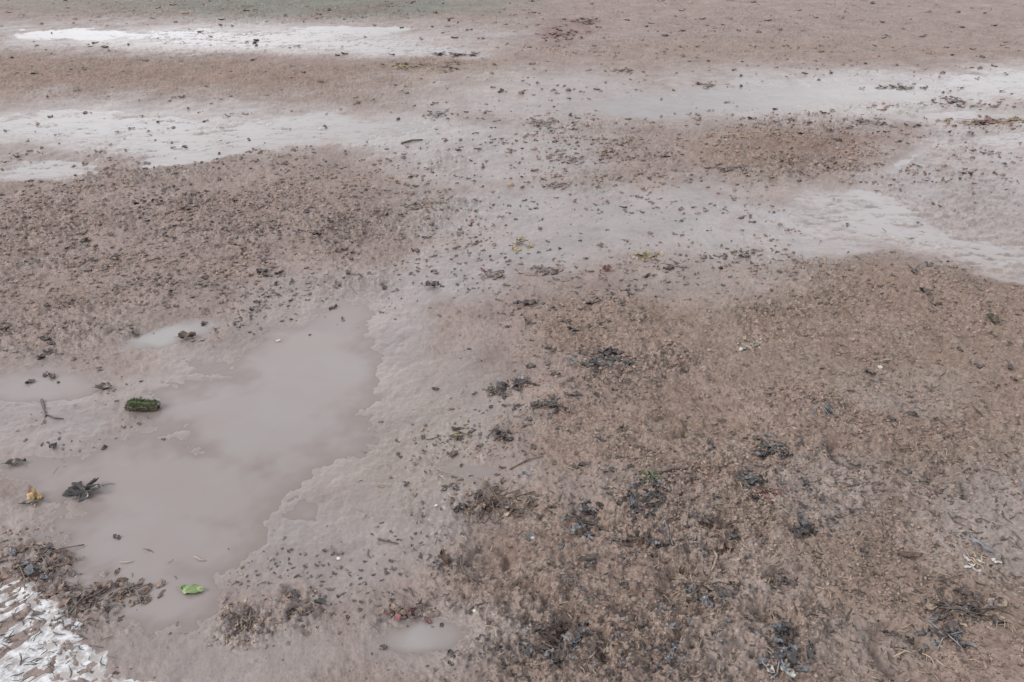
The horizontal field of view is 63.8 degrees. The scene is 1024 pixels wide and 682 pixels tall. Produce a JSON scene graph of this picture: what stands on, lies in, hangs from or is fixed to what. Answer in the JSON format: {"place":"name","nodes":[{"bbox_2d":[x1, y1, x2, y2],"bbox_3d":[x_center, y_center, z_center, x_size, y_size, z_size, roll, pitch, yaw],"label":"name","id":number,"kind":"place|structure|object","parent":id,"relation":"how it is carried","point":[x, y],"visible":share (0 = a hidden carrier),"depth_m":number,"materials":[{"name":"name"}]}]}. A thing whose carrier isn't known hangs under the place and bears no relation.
{"place":"outdoors","nodes":[
{"label":"outdoors","id":0,"kind":"place"},
{"bbox_2d":[0,0,1023,681],"bbox_3d":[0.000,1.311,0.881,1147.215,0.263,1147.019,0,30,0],"label":"ground","id":1,"kind":"structure","parent":0,"point":[420,346],"depth_m":3.44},
{"bbox_2d":[18,485,43,507],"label":"leaf","id":2,"kind":"object","parent":1,"relation":"on","point":[32,495],"visible":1,"depth_m":2.39,"materials":[{"name":"plant"}]},
{"bbox_2d":[0,539,83,589],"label":"leaf clump","id":3,"kind":"object","parent":1,"relation":"on","point":[29,569],"visible":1,"depth_m":2.17,"materials":[{"name":"plant"}]},
{"bbox_2d":[39,334,50,340],"bbox_3d":[-1.804,-0.013,3.189,0.042,0.015,0.037,23,41,15],"label":"leaf scrap","id":4,"kind":"object","parent":1,"relation":"on","point":[45,337],"visible":1,"depth_m":3.19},
{"bbox_2d":[0,364,110,481],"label":"puddle","id":5,"kind":"object","parent":1,"relation":"on","point":[14,387],"visible":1,"depth_m":2.89,"materials":[{"name":"white liquid"}]},
{"bbox_2d":[2,458,25,464],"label":"leaf","id":6,"kind":"object","parent":5,"relation":"on","point":[15,461],"visible":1,"depth_m":2.54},
{"bbox_2d":[40,399,63,418],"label":"twig","id":7,"kind":"object","parent":5,"relation":"on","point":[43,405],"visible":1,"depth_m":2.76,"materials":[{"name":"wood"}]},
{"bbox_2d":[0,566,132,681],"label":"root litter","id":8,"kind":"object","parent":1,"relation":"on","point":[21,660],"visible":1,"depth_m":1.96,"materials":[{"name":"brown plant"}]},
{"bbox_2d":[0,580,154,681],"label":"snow","id":9,"kind":"structure","parent":1,"relation":"on","point":[62,669],"depth_m":1.94,"materials":[{"name":"snow"}]},
{"bbox_2d":[42,579,122,620],"bbox_3d":[-1.077,0.648,2.064,0.206,0.036,0.130,0,30,0],"label":"twig clump","id":10,"kind":"object","parent":1,"relation":"on","point":[101,586],"visible":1,"depth_m":2.06,"materials":[{"name":"brown plant"}]},
{"bbox_2d":[61,477,109,502],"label":"leaf","id":11,"kind":"object","parent":1,"relation":"on","point":[80,489],"visible":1,"depth_m":2.41,"materials":[{"name":"plant"}]},
{"bbox_2d":[95,382,111,389],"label":"leaf","id":12,"kind":"object","parent":1,"relation":"on","point":[103,385],"visible":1,"depth_m":2.90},
{"bbox_2d":[97,577,165,605],"bbox_3d":[-0.966,0.638,2.088,0.164,0.028,0.105,0,30,0],"label":"twig clump","id":13,"kind":"object","parent":1,"relation":"on","point":[129,588],"visible":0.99,"depth_m":2.09,"materials":[{"name":"brown plant"}]},
{"bbox_2d":[131,329,139,335],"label":"leaf scrap","id":14,"kind":"object","parent":1,"relation":"on","point":[135,332],"visible":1,"depth_m":3.24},
{"bbox_2d":[124,397,160,411],"bbox_3d":[-1.255,0.216,2.791,0.120,0.041,0.065,-1,30,-3],"label":"mossy chunk","id":15,"kind":"object","parent":1,"relation":"on","point":[134,404],"visible":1,"depth_m":2.78,"materials":[{"name":"green plant"}]},
{"bbox_2d":[105,318,219,353],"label":"puddle","id":16,"kind":"object","parent":1,"relation":"on","point":[163,337],"visible":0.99,"depth_m":3.24,"materials":[{"name":"white liquid"}]},
{"bbox_2d":[176,331,195,338],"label":"leaf","id":17,"kind":"object","parent":16,"relation":"on","point":[182,334],"visible":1,"depth_m":3.21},
{"bbox_2d":[17,291,383,636],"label":"puddle","id":18,"kind":"object","parent":1,"relation":"on","point":[272,422],"visible":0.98,"depth_m":2.53,"materials":[{"name":"white liquid"}]},
{"bbox_2d":[179,584,203,593],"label":"leaf","id":19,"kind":"object","parent":18,"relation":"on","point":[192,588],"visible":1,"depth_m":2.09,"materials":[{"name":"plant"}]},
{"bbox_2d":[0,109,442,180],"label":"puddle","id":20,"kind":"object","parent":1,"relation":"on","point":[343,127],"visible":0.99,"depth_m":5.71,"materials":[{"name":"white liquid"}]},
{"bbox_2d":[221,597,263,638],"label":"twig clump","id":21,"kind":"object","parent":1,"relation":"on","point":[242,625],"visible":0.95,"depth_m":2.00,"materials":[{"name":"wood"}]},
{"bbox_2d":[13,25,480,57],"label":"puddle","id":22,"kind":"object","parent":1,"relation":"on","point":[80,33],"visible":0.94,"depth_m":8.92,"materials":[{"name":"white liquid"}]},
{"bbox_2d":[256,268,267,271],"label":"leaf scrap","id":23,"kind":"object","parent":1,"relation":"on","point":[262,270],"visible":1,"depth_m":3.72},
{"bbox_2d":[281,587,300,603],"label":"leaf clump","id":24,"kind":"object","parent":1,"relation":"on","point":[289,592],"visible":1,"depth_m":2.08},
{"bbox_2d":[287,600,314,635],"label":"leaf clump","id":25,"kind":"object","parent":1,"relation":"on","point":[290,612],"visible":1,"depth_m":2.02,"materials":[{"name":"plant"}]},
{"bbox_2d":[314,598,325,603],"bbox_3d":[-0.478,0.647,2.049,0.028,0.011,0.022,-10,36,-38],"label":"leaf scrap","id":26,"kind":"object","parent":1,"relation":"on","point":[321,600],"visible":1,"depth_m":2.05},
{"bbox_2d":[380,62,429,69],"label":"weed clump","id":27,"kind":"object","parent":1,"relation":"on","point":[400,66],"visible":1,"depth_m":7.50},
{"bbox_2d":[376,590,440,623],"bbox_3d":[-0.252,0.666,2.030,0.144,0.024,0.093,11,32,18],"label":"leaf clump","id":28,"kind":"object","parent":1,"relation":"on","point":[403,610],"visible":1,"depth_m":2.02,"materials":[{"name":"plant"}]},
{"bbox_2d":[401,139,422,143],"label":"twig","id":29,"kind":"object","parent":1,"relation":"on","point":[410,140],"visible":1,"depth_m":5.48,"materials":[{"name":"wood"}]},
{"bbox_2d":[379,607,463,652],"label":"puddle","id":30,"kind":"object","parent":1,"relation":"on","point":[420,636],"visible":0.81,"depth_m":1.97,"materials":[{"name":"white liquid"}]},
{"bbox_2d":[402,199,449,210],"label":"weed clump","id":31,"kind":"object","parent":1,"relation":"on","point":[429,204],"visible":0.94,"depth_m":4.46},
{"bbox_2d":[422,280,438,285],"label":"leaf","id":32,"kind":"object","parent":1,"relation":"on","point":[433,283],"visible":1,"depth_m":3.59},
{"bbox_2d":[422,110,447,119],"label":"weed clump","id":33,"kind":"object","parent":1,"relation":"on","point":[437,114],"visible":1,"depth_m":6.08,"materials":[{"name":"grey plant"}]},
{"bbox_2d":[431,61,457,73],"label":"weed clump","id":34,"kind":"object","parent":1,"relation":"on","point":[444,66],"visible":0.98,"depth_m":7.46,"materials":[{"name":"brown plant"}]},
{"bbox_2d":[439,548,450,566],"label":"leaf","id":35,"kind":"object","parent":1,"relation":"on","point":[444,557],"visible":1,"depth_m":2.17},
{"bbox_2d":[448,649,455,656],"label":"leaf scrap","id":36,"kind":"object","parent":1,"relation":"on","point":[451,652],"visible":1,"depth_m":1.92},
{"bbox_2d":[447,450,457,456],"bbox_3d":[-0.184,0.351,2.562,0.036,0.011,0.025,-20,36,-31],"label":"leaf scrap","id":37,"kind":"object","parent":1,"relation":"on","point":[452,454],"visible":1,"depth_m":2.56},
{"bbox_2d":[430,51,480,56],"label":"weed clump","id":38,"kind":"object","parent":1,"relation":"on","point":[472,54],"visible":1,"depth_m":8.04,"materials":[{"name":"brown plant"}]},
{"bbox_2d":[452,502,466,509],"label":"leaf","id":39,"kind":"object","parent":1,"relation":"on","point":[463,505],"visible":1,"depth_m":2.34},
{"bbox_2d":[449,426,476,440],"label":"leaf clump","id":40,"kind":"object","parent":1,"relation":"on","point":[458,435],"visible":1,"depth_m":2.65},
{"bbox_2d":[459,555,481,581],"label":"twig","id":41,"kind":"object","parent":1,"relation":"on","point":[463,569],"visible":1,"depth_m":2.12,"materials":[{"name":"wood"}]},
{"bbox_2d":[447,465,500,476],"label":"puddle","id":42,"kind":"object","parent":1,"relation":"on","point":[482,471],"visible":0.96,"depth_m":2.52,"materials":[{"name":"grey liquid"}]},
{"bbox_2d":[479,267,504,277],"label":"weed clump","id":43,"kind":"object","parent":1,"relation":"on","point":[498,273],"visible":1,"depth_m":3.71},
{"bbox_2d":[482,385,508,398],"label":"leaf clump","id":44,"kind":"object","parent":1,"relation":"on","point":[492,390],"visible":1,"depth_m":2.87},
{"bbox_2d":[453,478,538,524],"bbox_3d":[-0.037,0.465,2.368,0.197,0.028,0.201,18,34,28],"label":"twig clump","id":45,"kind":"object","parent":1,"relation":"on","point":[487,503],"visible":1,"depth_m":2.36,"materials":[{"name":"brown plant"}]},
{"bbox_2d":[486,426,513,440],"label":"leaf clump","id":46,"kind":"object","parent":1,"relation":"on","point":[499,432],"visible":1,"depth_m":2.65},
{"bbox_2d":[0,0,1021,327],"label":"mud crumbs","id":47,"kind":"object","parent":1,"relation":"on","point":[704,256],"visible":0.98,"depth_m":5.06,"materials":[{"name":"soil"}]},
{"bbox_2d":[0,43,1023,681],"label":"mud crumbs","id":48,"kind":"object","parent":1,"relation":"on","point":[650,455],"visible":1,"depth_m":2.79,"materials":[{"name":"soil"}]},
{"bbox_2d":[0,0,1023,326],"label":"leaf litter","id":49,"kind":"object","parent":1,"relation":"on","point":[426,184],"visible":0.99,"depth_m":4.63,"materials":[{"name":"plant"}]},
{"bbox_2d":[0,44,1023,681],"bbox_3d":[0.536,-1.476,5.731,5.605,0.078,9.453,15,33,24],"label":"leaf litter","id":50,"kind":"object","parent":1,"relation":"on","point":[606,670],"visible":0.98,"depth_m":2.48,"materials":[{"name":"plant"}]},
{"bbox_2d":[496,375,537,391],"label":"leaf clump","id":51,"kind":"object","parent":1,"relation":"on","point":[517,384],"visible":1,"depth_m":2.90,"materials":[{"name":"plant"}]},
{"bbox_2d":[512,236,532,250],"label":"weed clump","id":52,"kind":"object","parent":1,"relation":"on","point":[515,248],"visible":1,"depth_m":3.99,"materials":[{"name":"plant"}]},
{"bbox_2d":[513,299,535,304],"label":"leaf","id":53,"kind":"object","parent":1,"relation":"on","point":[527,302],"visible":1,"depth_m":3.43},
{"bbox_2d":[509,456,542,469],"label":"twig","id":54,"kind":"object","parent":1,"relation":"on","point":[523,461],"visible":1,"depth_m":2.52,"materials":[{"name":"wood"}]},
{"bbox_2d":[526,362,535,368],"bbox_3d":[0.069,0.089,2.996,0.035,0.012,0.031,11,42,20],"label":"leaf scrap","id":55,"kind":"object","parent":1,"relation":"on","point":[529,365],"visible":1,"depth_m":3.00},
{"bbox_2d":[527,117,558,126],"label":"weed clump","id":56,"kind":"object","parent":1,"relation":"on","point":[542,121],"visible":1,"depth_m":5.89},
{"bbox_2d":[525,264,563,275],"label":"weed clump","id":57,"kind":"object","parent":1,"relation":"on","point":[546,270],"visible":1,"depth_m":3.73,"materials":[{"name":"plant"}]},
{"bbox_2d":[531,394,569,414],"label":"leaf clump","id":58,"kind":"object","parent":1,"relation":"on","point":[538,402],"visible":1,"depth_m":2.77,"materials":[{"name":"plant"}]},
{"bbox_2d":[543,611,563,639],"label":"leaf clump","id":59,"kind":"object","parent":1,"relation":"on","point":[558,624],"visible":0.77,"depth_m":1.98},
{"bbox_2d":[542,182,570,188],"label":"leaf clump","id":60,"kind":"object","parent":1,"relation":"on","point":[559,185],"visible":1,"depth_m":4.73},
{"bbox_2d":[535,27,590,41],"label":"weed clump","id":61,"kind":"object","parent":1,"relation":"on","point":[554,34],"visible":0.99,"depth_m":8.93,"materials":[{"name":"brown plant"}]},
{"bbox_2d":[548,154,588,163],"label":"weed clump","id":62,"kind":"object","parent":1,"relation":"on","point":[573,158],"visible":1,"depth_m":5.15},
{"bbox_2d":[518,622,628,671],"bbox_3d":[0.143,0.713,1.931,0.257,0.047,0.156,0,30,0],"label":"leaf clump","id":63,"kind":"object","parent":1,"relation":"on","point":[560,647],"visible":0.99,"depth_m":1.92,"materials":[{"name":"plant"}]},
{"bbox_2d":[563,17,599,24],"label":"weed clump","id":64,"kind":"object","parent":1,"relation":"on","point":[587,20],"visible":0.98,"depth_m":9.74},
{"bbox_2d":[561,496,603,538],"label":"leaf clump","id":65,"kind":"object","parent":1,"relation":"on","point":[590,523],"visible":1,"depth_m":2.31,"materials":[{"name":"plant"}]},
{"bbox_2d":[577,553,597,560],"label":"leaf","id":66,"kind":"object","parent":1,"relation":"on","point":[590,556],"visible":1,"depth_m":2.17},
{"bbox_2d":[568,346,637,372],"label":"leaf clump","id":67,"kind":"object","parent":1,"relation":"on","point":[607,351],"visible":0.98,"depth_m":3.03,"materials":[{"name":"plant"}]},
{"bbox_2d":[601,264,611,270],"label":"leaf","id":68,"kind":"object","parent":1,"relation":"on","point":[608,267],"visible":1,"depth_m":3.73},
{"bbox_2d":[603,68,644,73],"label":"weed clump","id":69,"kind":"object","parent":1,"relation":"on","point":[628,69],"visible":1,"depth_m":7.36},
{"bbox_2d":[627,479,667,517],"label":"leaf clump","id":70,"kind":"object","parent":1,"relation":"on","point":[652,495],"visible":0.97,"depth_m":2.37,"materials":[{"name":"plant"}]},
{"bbox_2d":[631,250,664,259],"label":"weed clump","id":71,"kind":"object","parent":1,"relation":"on","point":[649,255],"visible":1,"depth_m":3.87,"materials":[{"name":"plant"}]},
{"bbox_2d":[626,528,675,551],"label":"leaf clump","id":72,"kind":"object","parent":1,"relation":"on","point":[647,537],"visible":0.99,"depth_m":2.23,"materials":[{"name":"plant"}]},
{"bbox_2d":[638,468,670,482],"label":"weed clump","id":73,"kind":"object","parent":1,"relation":"on","point":[653,476],"visible":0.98,"depth_m":2.46,"materials":[{"name":"green plant"}]},
{"bbox_2d":[661,512,674,545],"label":"stalk","id":74,"kind":"object","parent":1,"relation":"on","point":[665,523],"visible":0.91,"depth_m":2.26,"materials":[{"name":"grey plant"}]},
{"bbox_2d":[656,622,683,672],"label":"leaf clump","id":75,"kind":"object","parent":1,"relation":"on","point":[675,647],"visible":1,"depth_m":1.92,"materials":[{"name":"plant"}]},
{"bbox_2d":[661,465,695,472],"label":"twig","id":76,"kind":"object","parent":1,"relation":"on","point":[670,469],"visible":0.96,"depth_m":2.48,"materials":[{"name":"wood"}]},
{"bbox_2d":[379,320,996,680],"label":"wet leaf litter","id":77,"kind":"object","parent":1,"relation":"on","point":[599,504],"visible":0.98,"depth_m":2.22,"materials":[{"name":"plant"}]},
{"bbox_2d":[696,82,713,88],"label":"weed clump","id":78,"kind":"object","parent":1,"relation":"on","point":[709,85],"visible":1,"depth_m":6.91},
{"bbox_2d":[674,569,739,607],"bbox_3d":[0.496,0.634,2.083,0.172,0.065,0.144,0,30,0],"label":"leaf clump","id":79,"kind":"object","parent":1,"relation":"on","point":[704,597],"visible":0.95,"depth_m":2.06,"materials":[{"name":"plant"}]},
{"bbox_2d":[703,513,713,519],"bbox_3d":[0.553,0.495,2.316,0.031,0.011,0.025,3,34,-12],"label":"leaf scrap","id":80,"kind":"object","parent":1,"relation":"on","point":[708,517],"visible":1,"depth_m":2.32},
{"bbox_2d":[705,549,717,581],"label":"stalk","id":81,"kind":"object","parent":1,"relation":"on","point":[715,560],"visible":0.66,"depth_m":2.16,"materials":[{"name":"plant"}]},
{"bbox_2d":[687,523,739,554],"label":"leaf clump","id":82,"kind":"object","parent":1,"relation":"on","point":[712,534],"visible":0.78,"depth_m":2.22,"materials":[{"name":"plant"}]},
{"bbox_2d":[705,160,747,174],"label":"leaf clump","id":83,"kind":"object","parent":1,"relation":"on","point":[723,168],"visible":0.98,"depth_m":4.98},
{"bbox_2d":[719,522,733,533],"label":"leaf","id":84,"kind":"object","parent":1,"relation":"on","point":[729,528],"visible":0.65,"depth_m":2.27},
{"bbox_2d":[734,334,766,354],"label":"straw clump","id":85,"kind":"object","parent":1,"relation":"on","point":[755,343],"visible":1,"depth_m":3.13,"materials":[{"name":"plant"}]},
{"bbox_2d":[737,465,767,497],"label":"leaf clump","id":86,"kind":"object","parent":1,"relation":"on","point":[751,480],"visible":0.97,"depth_m":2.46,"materials":[{"name":"plant"}]},
{"bbox_2d":[572,82,945,128],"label":"puddle","id":87,"kind":"object","parent":1,"relation":"on","point":[653,107],"visible":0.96,"depth_m":6.52,"materials":[{"name":"white liquid"}]},
{"bbox_2d":[749,480,783,504],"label":"leaf clump","id":88,"kind":"object","parent":1,"relation":"on","point":[767,491],"visible":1,"depth_m":2.39,"materials":[{"name":"plant"}]},
{"bbox_2d":[752,433,793,457],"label":"leaf clump","id":89,"kind":"object","parent":1,"relation":"on","point":[763,444],"visible":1,"depth_m":2.56,"materials":[{"name":"plant"}]},
{"bbox_2d":[761,572,798,588],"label":"leaf clump","id":90,"kind":"object","parent":1,"relation":"on","point":[784,578],"visible":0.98,"depth_m":2.09,"materials":[{"name":"plant"}]},
{"bbox_2d":[767,621,793,645],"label":"leaf clump","id":91,"kind":"object","parent":1,"relation":"on","point":[781,627],"visible":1,"depth_m":1.96,"materials":[{"name":"plant"}]},
{"bbox_2d":[756,639,816,681],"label":"leaf clump","id":92,"kind":"object","parent":1,"relation":"on","point":[782,652],"visible":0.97,"depth_m":1.88,"materials":[{"name":"plant"}]},
{"bbox_2d":[788,512,823,538],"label":"leaf clump","id":93,"kind":"object","parent":1,"relation":"on","point":[801,529],"visible":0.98,"depth_m":2.28,"materials":[{"name":"plant"}]},
{"bbox_2d":[811,551,821,558],"bbox_3d":[0.807,0.567,2.179,0.013,0.010,0.032,-17,34,-27],"label":"leaf scrap","id":94,"kind":"object","parent":1,"relation":"on","point":[816,554],"visible":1,"depth_m":2.18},
{"bbox_2d":[810,400,842,418],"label":"leaf clump","id":95,"kind":"object","parent":1,"relation":"on","point":[827,410],"visible":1,"depth_m":2.74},
{"bbox_2d":[849,118,885,126],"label":"leaf clump","id":96,"kind":"object","parent":1,"relation":"on","point":[862,121],"visible":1,"depth_m":5.84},
{"bbox_2d":[865,368,874,374],"bbox_3d":[1.294,0.111,2.976,0.022,0.014,0.045,-13,32,-21],"label":"leaf scrap","id":97,"kind":"object","parent":1,"relation":"on","point":[869,371],"visible":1,"depth_m":2.98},
{"bbox_2d":[793,154,970,251],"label":"puddle","id":98,"kind":"object","parent":1,"relation":"on","point":[876,226],"visible":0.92,"depth_m":4.27,"materials":[{"name":"white liquid"}]},
{"bbox_2d":[876,83,927,91],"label":"weed clump","id":99,"kind":"object","parent":1,"relation":"on","point":[903,87],"visible":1,"depth_m":6.86,"materials":[{"name":"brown plant"}]},
{"bbox_2d":[890,648,915,657],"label":"stalk","id":100,"kind":"object","parent":1,"relation":"on","point":[899,653],"visible":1,"depth_m":1.91,"materials":[{"name":"plant"}]},
{"bbox_2d":[891,551,922,556],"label":"leaf","id":101,"kind":"object","parent":1,"relation":"on","point":[908,554],"visible":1,"depth_m":2.17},
{"bbox_2d":[919,287,930,293],"bbox_3d":[1.758,-0.217,3.505,0.048,0.019,0.038,26,37,20],"label":"leaf scrap","id":102,"kind":"object","parent":1,"relation":"on","point":[926,290],"visible":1,"depth_m":3.51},
{"bbox_2d":[905,614,974,649],"bbox_3d":[1.013,0.706,1.949,0.146,0.050,0.102,-14,33,-23],"label":"leaf clump","id":103,"kind":"object","parent":1,"relation":"on","point":[945,630],"visible":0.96,"depth_m":1.95,"materials":[{"name":"plant"}]},
{"bbox_2d":[926,574,962,582],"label":"twig","id":104,"kind":"object","parent":1,"relation":"on","point":[930,581],"visible":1,"depth_m":2.10,"materials":[{"name":"wood"}]},
{"bbox_2d":[943,96,964,104],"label":"weed clump","id":105,"kind":"object","parent":1,"relation":"on","point":[946,98],"visible":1,"depth_m":6.41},
{"bbox_2d":[923,586,1012,626],"bbox_3d":[1.120,0.650,2.028,0.220,0.029,0.146,0,30,0],"label":"twig clump","id":106,"kind":"object","parent":1,"relation":"on","point":[963,610],"visible":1,"depth_m":2.02,"materials":[{"name":"grey plant"}]},
{"bbox_2d":[929,69,1023,118],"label":"puddle","id":107,"kind":"object","parent":1,"relation":"on","point":[980,86],"visible":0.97,"depth_m":6.96,"materials":[{"name":"white liquid"}]},
{"bbox_2d":[963,549,1001,572],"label":"straw clump","id":108,"kind":"object","parent":1,"relation":"on","point":[978,562],"visible":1,"depth_m":2.15,"materials":[{"name":"plant"}]},
{"bbox_2d":[969,533,998,559],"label":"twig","id":109,"kind":"object","parent":1,"relation":"on","point":[984,546],"visible":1,"depth_m":2.21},
{"bbox_2d":[945,114,1023,125],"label":"weed clump","id":110,"kind":"object","parent":1,"relation":"on","point":[999,123],"visible":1,"depth_m":5.91,"materials":[{"name":"plant"}]},
{"bbox_2d":[956,132,1023,265],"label":"puddle","id":111,"kind":"object","parent":1,"relation":"on","point":[989,250],"visible":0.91,"depth_m":3.97,"materials":[{"name":"white liquid"}]},
{"bbox_2d":[985,313,999,321],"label":"leaf","id":112,"kind":"object","parent":1,"relation":"on","point":[992,317],"visible":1,"depth_m":3.28,"materials":[{"name":"beige plant"}]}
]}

